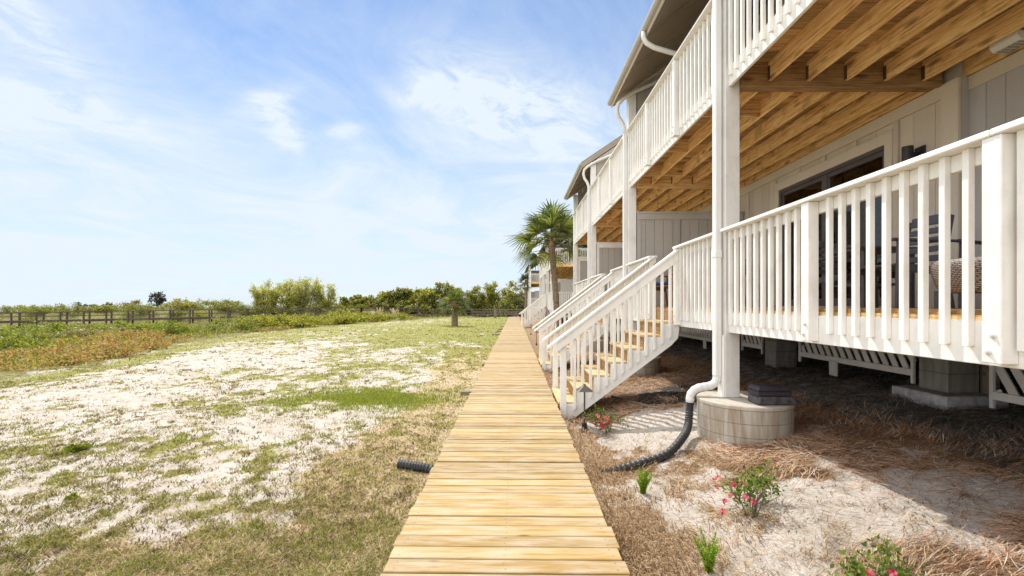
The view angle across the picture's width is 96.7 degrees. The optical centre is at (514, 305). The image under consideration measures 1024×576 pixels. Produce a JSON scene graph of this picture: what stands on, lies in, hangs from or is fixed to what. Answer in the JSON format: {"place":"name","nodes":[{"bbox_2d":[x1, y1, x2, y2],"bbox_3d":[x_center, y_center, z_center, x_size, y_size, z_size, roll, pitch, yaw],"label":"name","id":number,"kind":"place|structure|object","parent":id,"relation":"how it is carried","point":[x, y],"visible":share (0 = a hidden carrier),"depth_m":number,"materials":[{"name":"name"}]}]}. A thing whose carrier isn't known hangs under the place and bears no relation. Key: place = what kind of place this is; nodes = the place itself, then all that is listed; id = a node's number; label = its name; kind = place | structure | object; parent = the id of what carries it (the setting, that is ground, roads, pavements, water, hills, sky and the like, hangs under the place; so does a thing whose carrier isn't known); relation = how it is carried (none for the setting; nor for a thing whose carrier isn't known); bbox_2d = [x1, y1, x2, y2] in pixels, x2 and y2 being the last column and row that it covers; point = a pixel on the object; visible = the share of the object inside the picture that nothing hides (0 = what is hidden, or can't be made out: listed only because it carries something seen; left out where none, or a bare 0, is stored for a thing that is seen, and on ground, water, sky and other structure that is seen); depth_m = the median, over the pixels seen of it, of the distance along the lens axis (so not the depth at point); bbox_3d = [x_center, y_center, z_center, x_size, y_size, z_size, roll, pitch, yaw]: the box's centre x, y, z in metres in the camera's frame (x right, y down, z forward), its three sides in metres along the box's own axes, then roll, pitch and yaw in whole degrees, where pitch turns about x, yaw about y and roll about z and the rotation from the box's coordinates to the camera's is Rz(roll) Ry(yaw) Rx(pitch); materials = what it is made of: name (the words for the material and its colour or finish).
{"place":"outdoors","nodes":[
{"label":"outdoors","id":0,"kind":"place"},
{"bbox_2d":[0,0,653,305],"label":"sky","id":1,"kind":"structure","parent":0,"point":[194,150],"materials":[{"name":"blue"}]},
{"bbox_2d":[0,306,1023,575],"bbox_3d":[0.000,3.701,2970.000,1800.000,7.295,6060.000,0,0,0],"label":"ground","id":2,"kind":"structure","parent":0,"point":[622,436],"depth_m":5.29,"materials":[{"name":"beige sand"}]},
{"bbox_2d":[0,323,57,342],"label":"dune shrub","id":3,"kind":"object","parent":2,"relation":"on","point":[3,332],"visible":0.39,"depth_m":18.88,"materials":[{"name":"green plant"}]},
{"bbox_2d":[2,320,63,339],"bbox_3d":[-23.645,1.270,22.497,3.137,1.203,2.022,0,0,20],"label":"dune shrub","id":4,"kind":"object","parent":2,"relation":"on","point":[35,327],"visible":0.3,"depth_m":22.27,"materials":[{"name":"green plant"}]},
{"bbox_2d":[0,334,73,350],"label":"dune shrub","id":5,"kind":"object","parent":2,"relation":"on","point":[24,343],"visible":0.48,"depth_m":16.41,"materials":[{"name":"green plant"}]},
{"bbox_2d":[2,344,90,362],"bbox_3d":[-15.358,1.564,14.779,3.151,0.706,1.990,0,0,2],"label":"dune shrub","id":6,"kind":"object","parent":2,"relation":"on","point":[50,351],"visible":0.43,"depth_m":14.29,"materials":[{"name":"brown plant"}]},
{"bbox_2d":[8,327,90,341],"bbox_3d":[-21.515,1.417,20.805,2.680,0.870,3.001,0,0,37],"label":"dune shrub","id":7,"kind":"object","parent":2,"relation":"on","point":[69,330],"visible":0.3,"depth_m":20.94,"materials":[{"name":"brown plant"}]},
{"bbox_2d":[47,302,81,313],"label":"dune shrub","id":8,"kind":"object","parent":2,"relation":"on","point":[61,308],"visible":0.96,"depth_m":55.69,"materials":[{"name":"green plant"}]},
{"bbox_2d":[47,320,103,331],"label":"dune shrub","id":9,"kind":"object","parent":2,"relation":"on","point":[57,325],"visible":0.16,"depth_m":23.30,"materials":[{"name":"green plant"}]},
{"bbox_2d":[45,346,109,365],"bbox_3d":[-13.302,1.588,13.852,1.451,0.557,2.452,0,0,-43],"label":"dune shrub","id":10,"kind":"object","parent":2,"relation":"on","point":[88,356],"visible":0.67,"depth_m":13.64,"materials":[{"name":"brown plant"}]},
{"bbox_2d":[61,441,93,454],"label":"weed","id":11,"kind":"object","parent":2,"relation":"on","point":[73,447],"visible":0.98,"depth_m":5.35,"materials":[{"name":"green plant"}]},
{"bbox_2d":[40,333,137,344],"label":"dune shrub","id":12,"kind":"object","parent":2,"relation":"on","point":[60,339],"visible":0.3,"depth_m":20.03,"materials":[{"name":"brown plant"}]},
{"bbox_2d":[72,324,128,338],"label":"dune shrub","id":13,"kind":"object","parent":2,"relation":"on","point":[94,330],"visible":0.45,"depth_m":22.68,"materials":[{"name":"green plant"}]},
{"bbox_2d":[51,340,150,358],"bbox_3d":[-14.061,1.554,15.346,1.896,0.725,2.526,0,0,20],"label":"dune shrub","id":14,"kind":"object","parent":2,"relation":"on","point":[95,348],"visible":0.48,"depth_m":15.65,"materials":[{"name":"brown plant"}]},
{"bbox_2d":[72,344,143,357],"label":"dune shrub","id":15,"kind":"object","parent":2,"relation":"on","point":[125,350],"visible":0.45,"depth_m":15.88,"materials":[{"name":"brown plant"}]},
{"bbox_2d":[0,330,229,371],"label":"rusty ground cover","id":16,"kind":"object","parent":2,"relation":"on","point":[35,360],"visible":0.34,"depth_m":13.40,"materials":[{"name":"brown plant"}]},
{"bbox_2d":[71,338,170,349],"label":"dune shrub","id":17,"kind":"object","parent":2,"relation":"on","point":[147,345],"visible":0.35,"depth_m":18.55,"materials":[{"name":"brown plant"}]},
{"bbox_2d":[102,327,151,337],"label":"dune shrub","id":18,"kind":"object","parent":2,"relation":"on","point":[139,332],"visible":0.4,"depth_m":22.75,"materials":[{"name":"brown plant"}]},
{"bbox_2d":[108,318,161,331],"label":"dune shrub","id":19,"kind":"object","parent":2,"relation":"on","point":[138,326],"visible":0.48,"depth_m":24.44,"materials":[{"name":"green plant"}]},
{"bbox_2d":[120,302,151,311],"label":"dune shrub","id":20,"kind":"object","parent":2,"relation":"on","point":[133,307],"visible":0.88,"depth_m":57.88,"materials":[{"name":"green plant"}]},
{"bbox_2d":[104,337,171,350],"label":"dune shrub","id":21,"kind":"object","parent":2,"relation":"on","point":[162,342],"visible":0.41,"depth_m":18.97,"materials":[{"name":"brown plant"}]},
{"bbox_2d":[147,289,166,306],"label":"pine tree","id":22,"kind":"object","parent":2,"relation":"on","point":[158,299],"visible":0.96,"depth_m":67.65,"materials":[{"name":"green plant"}]},
{"bbox_2d":[155,319,194,336],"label":"dune shrub","id":23,"kind":"object","parent":2,"relation":"on","point":[176,327],"visible":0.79,"depth_m":26.23,"materials":[{"name":"green plant"}]},
{"bbox_2d":[201,298,229,308],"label":"dune shrub","id":24,"kind":"object","parent":2,"relation":"on","point":[224,301],"visible":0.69,"depth_m":62.06,"materials":[{"name":"green plant"}]},
{"bbox_2d":[0,304,481,371],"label":"green ground cover","id":25,"kind":"object","parent":2,"relation":"on","point":[194,333],"visible":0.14,"depth_m":28.61,"materials":[{"name":"green plant"}]},
{"bbox_2d":[0,307,485,326],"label":"fence","id":26,"kind":"object","parent":2,"relation":"on","point":[83,320],"visible":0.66,"depth_m":53.91,"materials":[{"name":"brown wood"}]},
{"bbox_2d":[228,301,257,311],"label":"dune shrub","id":27,"kind":"object","parent":2,"relation":"on","point":[241,307],"visible":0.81,"depth_m":61.92,"materials":[{"name":"green plant"}]},
{"bbox_2d":[230,318,262,329],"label":"dune shrub","id":28,"kind":"object","parent":2,"relation":"on","point":[241,325],"visible":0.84,"depth_m":32.92,"materials":[{"name":"green plant"}]},
{"bbox_2d":[0,324,498,575],"bbox_3d":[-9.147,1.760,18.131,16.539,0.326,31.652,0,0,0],"label":"grass tufts","id":29,"kind":"object","parent":2,"relation":"on","point":[142,495],"visible":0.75,"depth_m":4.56,"materials":[{"name":"green plant"}]},
{"bbox_2d":[0,317,506,575],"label":"turf","id":30,"kind":"structure","parent":2,"relation":"on","point":[152,501],"depth_m":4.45,"materials":[{"name":"green plant"}]},
{"bbox_2d":[249,278,278,308],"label":"willow tree","id":31,"kind":"object","parent":2,"relation":"on","point":[258,296],"visible":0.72,"depth_m":65.18,"materials":[{"name":"green plant"}]},
{"bbox_2d":[249,315,284,328],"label":"dune shrub","id":32,"kind":"object","parent":2,"relation":"on","point":[266,322],"visible":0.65,"depth_m":36.42,"materials":[{"name":"green plant"}]},
{"bbox_2d":[263,287,296,312],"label":"willow tree","id":33,"kind":"object","parent":2,"relation":"on","point":[273,296],"visible":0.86,"depth_m":64.16,"materials":[{"name":"green plant"}]},
{"bbox_2d":[272,278,297,307],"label":"willow tree","id":34,"kind":"object","parent":2,"relation":"on","point":[285,288],"visible":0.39,"depth_m":66.77,"materials":[{"name":"green plant"}]},
{"bbox_2d":[271,314,316,327],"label":"dune shrub","id":35,"kind":"object","parent":2,"relation":"on","point":[306,323],"visible":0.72,"depth_m":38.99,"materials":[{"name":"green plant"}]},
{"bbox_2d":[289,277,320,307],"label":"willow tree","id":36,"kind":"object","parent":2,"relation":"on","point":[302,295],"visible":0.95,"depth_m":66.28,"materials":[{"name":"green plant"}]},
{"bbox_2d":[310,276,339,307],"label":"willow tree","id":37,"kind":"object","parent":2,"relation":"on","point":[321,296],"visible":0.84,"depth_m":67.52,"materials":[{"name":"green plant"}]},
{"bbox_2d":[322,314,348,324],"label":"dune shrub","id":38,"kind":"object","parent":2,"relation":"on","point":[339,318],"visible":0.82,"depth_m":44.32,"materials":[{"name":"green plant"}]},
{"bbox_2d":[352,294,375,306],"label":"bayberry tree","id":39,"kind":"object","parent":2,"relation":"on","point":[366,300],"visible":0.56,"depth_m":70.52,"materials":[{"name":"green plant"}]},
{"bbox_2d":[360,313,388,321],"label":"dune shrub","id":40,"kind":"object","parent":2,"relation":"on","point":[378,316],"visible":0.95,"depth_m":49.98,"materials":[{"name":"green plant"}]},
{"bbox_2d":[381,289,408,307],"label":"bayberry tree","id":41,"kind":"object","parent":2,"relation":"on","point":[393,296],"visible":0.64,"depth_m":71.12,"materials":[{"name":"green plant"}]},
{"bbox_2d":[395,286,416,304],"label":"bayberry tree","id":42,"kind":"object","parent":2,"relation":"on","point":[401,293],"visible":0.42,"depth_m":71.38,"materials":[{"name":"green plant"}]},
{"bbox_2d":[395,300,420,313],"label":"bayberry tree","id":43,"kind":"object","parent":2,"relation":"on","point":[404,304],"visible":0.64,"depth_m":68.81,"materials":[{"name":"green plant"}]},
{"bbox_2d":[397,459,433,472],"bbox_3d":[-0.945,1.685,4.676,0.521,0.192,0.106,0,0,5],"label":"drain pipe","id":44,"kind":"object","parent":2,"relation":"on","point":[414,466],"visible":0.69,"depth_m":4.65,"materials":[{"name":"grey plastic"}]},
{"bbox_2d":[405,286,438,309],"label":"bayberry tree","id":45,"kind":"object","parent":2,"relation":"on","point":[422,297],"visible":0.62,"depth_m":70.25,"materials":[{"name":"green plant"}]},
{"bbox_2d":[419,303,446,314],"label":"bayberry tree","id":46,"kind":"object","parent":2,"relation":"on","point":[427,305],"visible":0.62,"depth_m":69.16,"materials":[{"name":"green plant"}]},
{"bbox_2d":[424,283,452,311],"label":"bayberry tree","id":47,"kind":"object","parent":2,"relation":"on","point":[435,302],"visible":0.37,"depth_m":70.22,"materials":[{"name":"green plant"}]},
{"bbox_2d":[437,288,472,325],"bbox_3d":[-5.044,0.170,38.578,3.261,3.422,3.368,0,0,0],"label":"palm tree","id":48,"kind":"object","parent":2,"relation":"on","point":[455,298],"visible":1,"depth_m":38.23,"materials":[{"name":"green plant"}]},
{"bbox_2d":[458,289,479,314],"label":"bayberry tree","id":49,"kind":"object","parent":2,"relation":"on","point":[474,298],"visible":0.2,"depth_m":70.89,"materials":[{"name":"green plant"}]},
{"bbox_2d":[466,286,486,313],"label":"bayberry tree","id":50,"kind":"object","parent":2,"relation":"on","point":[478,304],"visible":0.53,"depth_m":72.18,"materials":[{"name":"green plant"}]},
{"bbox_2d":[472,281,506,315],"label":"oak tree","id":51,"kind":"object","parent":2,"relation":"on","point":[490,291],"visible":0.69,"depth_m":73.63,"materials":[{"name":"green plant"}]},
{"bbox_2d":[473,305,523,316],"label":"rail fence","id":52,"kind":"object","parent":2,"relation":"on","point":[505,311],"visible":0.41,"depth_m":66.83,"materials":[{"name":"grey wood"}]},
{"bbox_2d":[481,296,517,316],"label":"oak tree","id":53,"kind":"object","parent":2,"relation":"on","point":[504,305],"visible":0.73,"depth_m":70.68,"materials":[{"name":"green plant"}]},
{"bbox_2d":[380,317,630,575],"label":"boardwalk","id":54,"kind":"structure","parent":2,"relation":"on","point":[507,490],"depth_m":3.86,"materials":[{"name":"brown wood"}]},
{"bbox_2d":[491,280,521,315],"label":"oak tree","id":55,"kind":"object","parent":2,"relation":"on","point":[509,294],"visible":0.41,"depth_m":73.76,"materials":[{"name":"green plant"}]},
{"bbox_2d":[512,285,524,316],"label":"oak tree","id":56,"kind":"object","parent":2,"relation":"on","point":[521,301],"visible":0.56,"depth_m":72.80,"materials":[{"name":"green plant"}]},
{"bbox_2d":[516,273,537,318],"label":"palm tree","id":57,"kind":"object","parent":2,"relation":"on","point":[525,283],"visible":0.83,"depth_m":57.84,"materials":[{"name":"green plant"}]},
{"bbox_2d":[519,294,545,327],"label":"staircase","id":58,"kind":"structure","parent":2,"relation":"on","point":[537,315],"depth_m":35.96,"materials":[{"name":"white paint"}]},
{"bbox_2d":[502,199,585,329],"bbox_3d":[1.706,-1.771,23.002,4.729,7.104,4.762,0,0,0],"label":"palm tree","id":59,"kind":"object","parent":2,"relation":"on","point":[555,218],"visible":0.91,"depth_m":22.60,"materials":[{"name":"green plant"}]},
{"bbox_2d":[525,241,566,316],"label":"condo building","id":60,"kind":"structure","parent":2,"relation":"on","point":[535,294],"depth_m":62.00,"materials":[{"name":"grey"}]},
{"bbox_2d":[538,218,586,327],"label":"condo building","id":61,"kind":"structure","parent":2,"relation":"on","point":[565,277],"depth_m":36.50,"materials":[{"name":"grey wood"}]},
{"bbox_2d":[532,271,613,370],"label":"staircase","id":62,"kind":"structure","parent":2,"relation":"on","point":[545,358],"depth_m":12.09,"materials":[{"name":"white paint"}]},
{"bbox_2d":[576,384,592,428],"bbox_3d":[1.020,1.491,6.620,0.224,0.705,0.224,0,0,0],"label":"path light","id":63,"kind":"object","parent":2,"relation":"on","point":[584,388],"visible":0.82,"depth_m":6.59,"materials":[{"name":"grey metal"}]},
{"bbox_2d":[586,339,609,352],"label":"round pier","id":64,"kind":"structure","parent":2,"relation":"on","point":[595,345],"depth_m":15.13,"materials":[{"name":"concrete"}]},
{"bbox_2d":[582,404,628,435],"bbox_3d":[1.295,1.604,6.348,0.616,0.456,0.497,0,0,31],"label":"azalea bush","id":65,"kind":"object","parent":2,"relation":"on","point":[601,422],"visible":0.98,"depth_m":6.31,"materials":[{"name":"green plant"}]},
{"bbox_2d":[542,248,679,417],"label":"staircase","id":66,"kind":"structure","parent":2,"relation":"on","point":[622,361],"depth_m":7.33,"materials":[{"name":"white wood"}]},
{"bbox_2d":[637,467,652,493],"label":"foxtail fern","id":67,"kind":"object","parent":2,"relation":"on","point":[643,481],"visible":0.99,"depth_m":4.24,"materials":[{"name":"green plant"}]},
{"bbox_2d":[632,356,660,375],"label":"round pier","id":68,"kind":"structure","parent":2,"relation":"on","point":[652,366],"depth_m":10.02,"materials":[{"name":"concrete"}]},
{"bbox_2d":[637,384,702,408],"bbox_3d":[2.713,1.554,7.950,1.069,0.176,1.813,0,0,14],"label":"landscape fabric","id":69,"kind":"object","parent":2,"relation":"on","point":[671,391],"visible":0.57,"depth_m":7.85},
{"bbox_2d":[692,526,720,573],"bbox_3d":[1.245,1.607,2.957,0.156,0.260,0.192,0,0,8],"label":"foxtail fern","id":70,"kind":"object","parent":2,"relation":"on","point":[708,558],"visible":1,"depth_m":2.93,"materials":[{"name":"green plant"}]},
{"bbox_2d":[697,390,794,445],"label":"round pier","id":71,"kind":"structure","parent":2,"relation":"on","point":[737,420],"depth_m":5.20,"materials":[{"name":"concrete"}]},
{"bbox_2d":[748,394,801,404],"bbox_3d":[3.039,1.092,5.320,0.511,0.099,0.260,0,0,0],"label":"stone base","id":72,"kind":"object","parent":71,"relation":"on","point":[772,400],"visible":0.84,"depth_m":5.20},
{"bbox_2d":[747,384,790,395],"bbox_3d":[2.975,0.980,5.320,0.390,0.120,0.240,0,0,0],"label":"plastic box","id":73,"kind":"object","parent":72,"relation":"on","point":[768,390],"visible":1,"depth_m":5.21,"materials":[{"name":"black plastic"}]},
{"bbox_2d":[712,456,787,517],"bbox_3d":[1.842,1.458,3.646,0.832,0.516,0.544,0,0,-23],"label":"azalea bush","id":74,"kind":"object","parent":2,"relation":"on","point":[750,482],"visible":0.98,"depth_m":3.65,"materials":[{"name":"green plant"}]},
{"bbox_2d":[538,349,1023,575],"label":"pine straw","id":75,"kind":"object","parent":2,"relation":"on","point":[1017,527],"visible":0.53,"depth_m":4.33,"materials":[{"name":"brown plant"}]},
{"bbox_2d":[564,0,1023,407],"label":"condo building","id":76,"kind":"structure","parent":2,"relation":"on","point":[818,96],"depth_m":6.12,"materials":[{"name":"grey wood"}]},
{"bbox_2d":[572,193,586,243],"bbox_3d":[2.634,-3.358,17.911,0.173,1.283,4.375,0,0,0],"label":"deck railing","id":77,"kind":"object","parent":76,"relation":"attached to","point":[580,221],"visible":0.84,"depth_m":18.11,"materials":[{"name":"white paint"}]},
{"bbox_2d":[572,279,586,311],"bbox_3d":[2.634,-0.306,17.911,0.173,1.283,4.375,0,0,0],"label":"deck railing","id":78,"kind":"object","parent":76,"relation":"attached to","point":[579,286],"visible":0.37,"depth_m":18.11,"materials":[{"name":"white paint"}]},
{"bbox_2d":[589,136,622,225],"bbox_3d":[2.634,-3.358,13.086,0.173,1.283,4.925,0,0,0],"label":"deck railing","id":79,"kind":"object","parent":76,"relation":"attached to","point":[606,188],"visible":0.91,"depth_m":12.72,"materials":[{"name":"white paint"}]},
{"bbox_2d":[610,266,622,318],"bbox_3d":[2.634,-0.306,11.393,0.173,1.283,1.539,0,0,0],"label":"deck railing","id":80,"kind":"object","parent":76,"relation":"attached to","point":[618,274],"visible":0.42,"depth_m":11.56,"materials":[{"name":"white paint"}]},
{"bbox_2d":[626,256,656,320],"bbox_3d":[2.634,-0.306,9.550,0.173,1.283,1.797,0,0,0],"label":"deck railing","id":81,"kind":"object","parent":76,"relation":"attached to","point":[633,265],"visible":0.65,"depth_m":9.29,"materials":[{"name":"white paint"}]},
{"bbox_2d":[599,401,693,471],"bbox_3d":[1.564,1.535,5.183,1.817,0.668,0.342,0,0,-33],"label":"drain pipe","id":82,"kind":"object","parent":76,"relation":"attached to","point":[673,448],"visible":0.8,"depth_m":5.13,"materials":[{"name":"black plastic"}]},
{"bbox_2d":[656,265,672,306],"bbox_3d":[3.267,-0.452,9.562,0.681,0.966,0.610,0,0,-35],"label":"patio chair","id":83,"kind":"object","parent":76,"relation":"on","point":[658,286],"visible":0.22,"depth_m":9.71,"materials":[{"name":"brown wood"}]},
{"bbox_2d":[626,0,711,186],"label":"deck railing","id":84,"kind":"object","parent":76,"relation":"attached to","point":[672,111],"visible":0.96,"depth_m":7.32,"materials":[{"name":"white paint"}]},
{"bbox_2d":[672,233,711,329],"bbox_3d":[2.634,-0.306,6.593,0.173,1.283,1.539,0,0,0],"label":"deck railing","id":85,"kind":"object","parent":76,"relation":"attached to","point":[686,313],"visible":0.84,"depth_m":6.75,"materials":[{"name":"white paint"}]},
{"bbox_2d":[728,0,816,86],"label":"deck railing","id":86,"kind":"object","parent":76,"relation":"attached to","point":[786,17],"visible":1,"depth_m":4.98,"materials":[{"name":"white paint"}]},
{"bbox_2d":[779,146,883,305],"bbox_3d":[5.347,-1.144,7.770,0.193,2.292,2.620,0,0,0],"label":"sliding door","id":87,"kind":"structure","parent":76,"relation":"in","point":[870,162],"depth_m":7.52,"materials":[{"name":"glass"}]},
{"bbox_2d":[819,241,881,307],"bbox_3d":[4.497,-0.452,6.270,0.610,0.966,0.681,0,0,-10],"label":"patio chair","id":88,"kind":"object","parent":76,"relation":"on","point":[822,244],"visible":0.25,"depth_m":6.46,"materials":[{"name":"grey plastic"}]},
{"bbox_2d":[824,247,917,307],"bbox_3d":[4.250,-0.318,5.450,0.660,0.690,0.660,0,0,0],"label":"patio table","id":89,"kind":"object","parent":76,"relation":"on","point":[911,281],"visible":0.42,"depth_m":5.18,"materials":[{"name":"grey plastic"}]},
{"bbox_2d":[720,117,1023,369],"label":"deck railing","id":90,"kind":"object","parent":76,"relation":"attached to","point":[994,336],"visible":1,"depth_m":3.06,"materials":[{"name":"white paint"}]},
{"bbox_2d":[846,214,954,307],"bbox_3d":[4.000,-0.452,4.721,0.681,0.966,0.610,0,0,-2],"label":"patio chair","id":91,"kind":"object","parent":76,"relation":"on","point":[933,219],"visible":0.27,"depth_m":4.63,"materials":[{"name":"grey plastic"}]},
{"bbox_2d":[901,145,925,161],"bbox_3d":[5.192,-1.965,5.939,0.211,0.230,0.167,0,0,0],"label":"wall lamp","id":92,"kind":"object","parent":76,"relation":"attached to","point":[908,152],"visible":0.61,"depth_m":5.91,"materials":[{"name":"black metal"}]},
{"bbox_2d":[929,256,981,308],"bbox_3d":[3.800,-0.173,3.580,0.720,0.400,0.720,0,0,0],"label":"wicker seat","id":93,"kind":"object","parent":76,"relation":"on","point":[956,276],"visible":0.27,"depth_m":3.57,"materials":[{"name":"brown wicker"}]},
{"bbox_2d":[955,239,981,307],"bbox_3d":[4.799,-0.452,4.366,0.681,0.966,0.610,0,0,-16],"label":"patio chair","id":94,"kind":"object","parent":76,"relation":"on","point":[959,241],"visible":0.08,"depth_m":4.55,"materials":[{"name":"grey plastic"}]},
{"bbox_2d":[989,29,1023,53],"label":"vent box","id":95,"kind":"object","parent":76,"relation":"attached to","point":[1010,42],"visible":0.92,"depth_m":4.76,"materials":[{"name":"white plastic"}]},
{"bbox_2d":[666,338,1023,488],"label":"damp pine straw","id":96,"kind":"object","parent":2,"relation":"on","point":[990,426],"visible":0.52,"depth_m":5.55,"materials":[{"name":"brown plant"}]},
{"bbox_2d":[827,526,925,575],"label":"azalea bush","id":97,"kind":"object","parent":2,"relation":"on","point":[890,568],"visible":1,"depth_m":2.53,"materials":[{"name":"green plant"}]},
{"bbox_2d":[892,357,1008,410],"bbox_3d":[5.335,0.829,5.600,0.770,0.982,0.760,0,0,0],"label":"block footing","id":98,"kind":"object","parent":2,"relation":"on","point":[948,384],"visible":0.47,"depth_m":5.44,"materials":[{"name":"grey concrete"}]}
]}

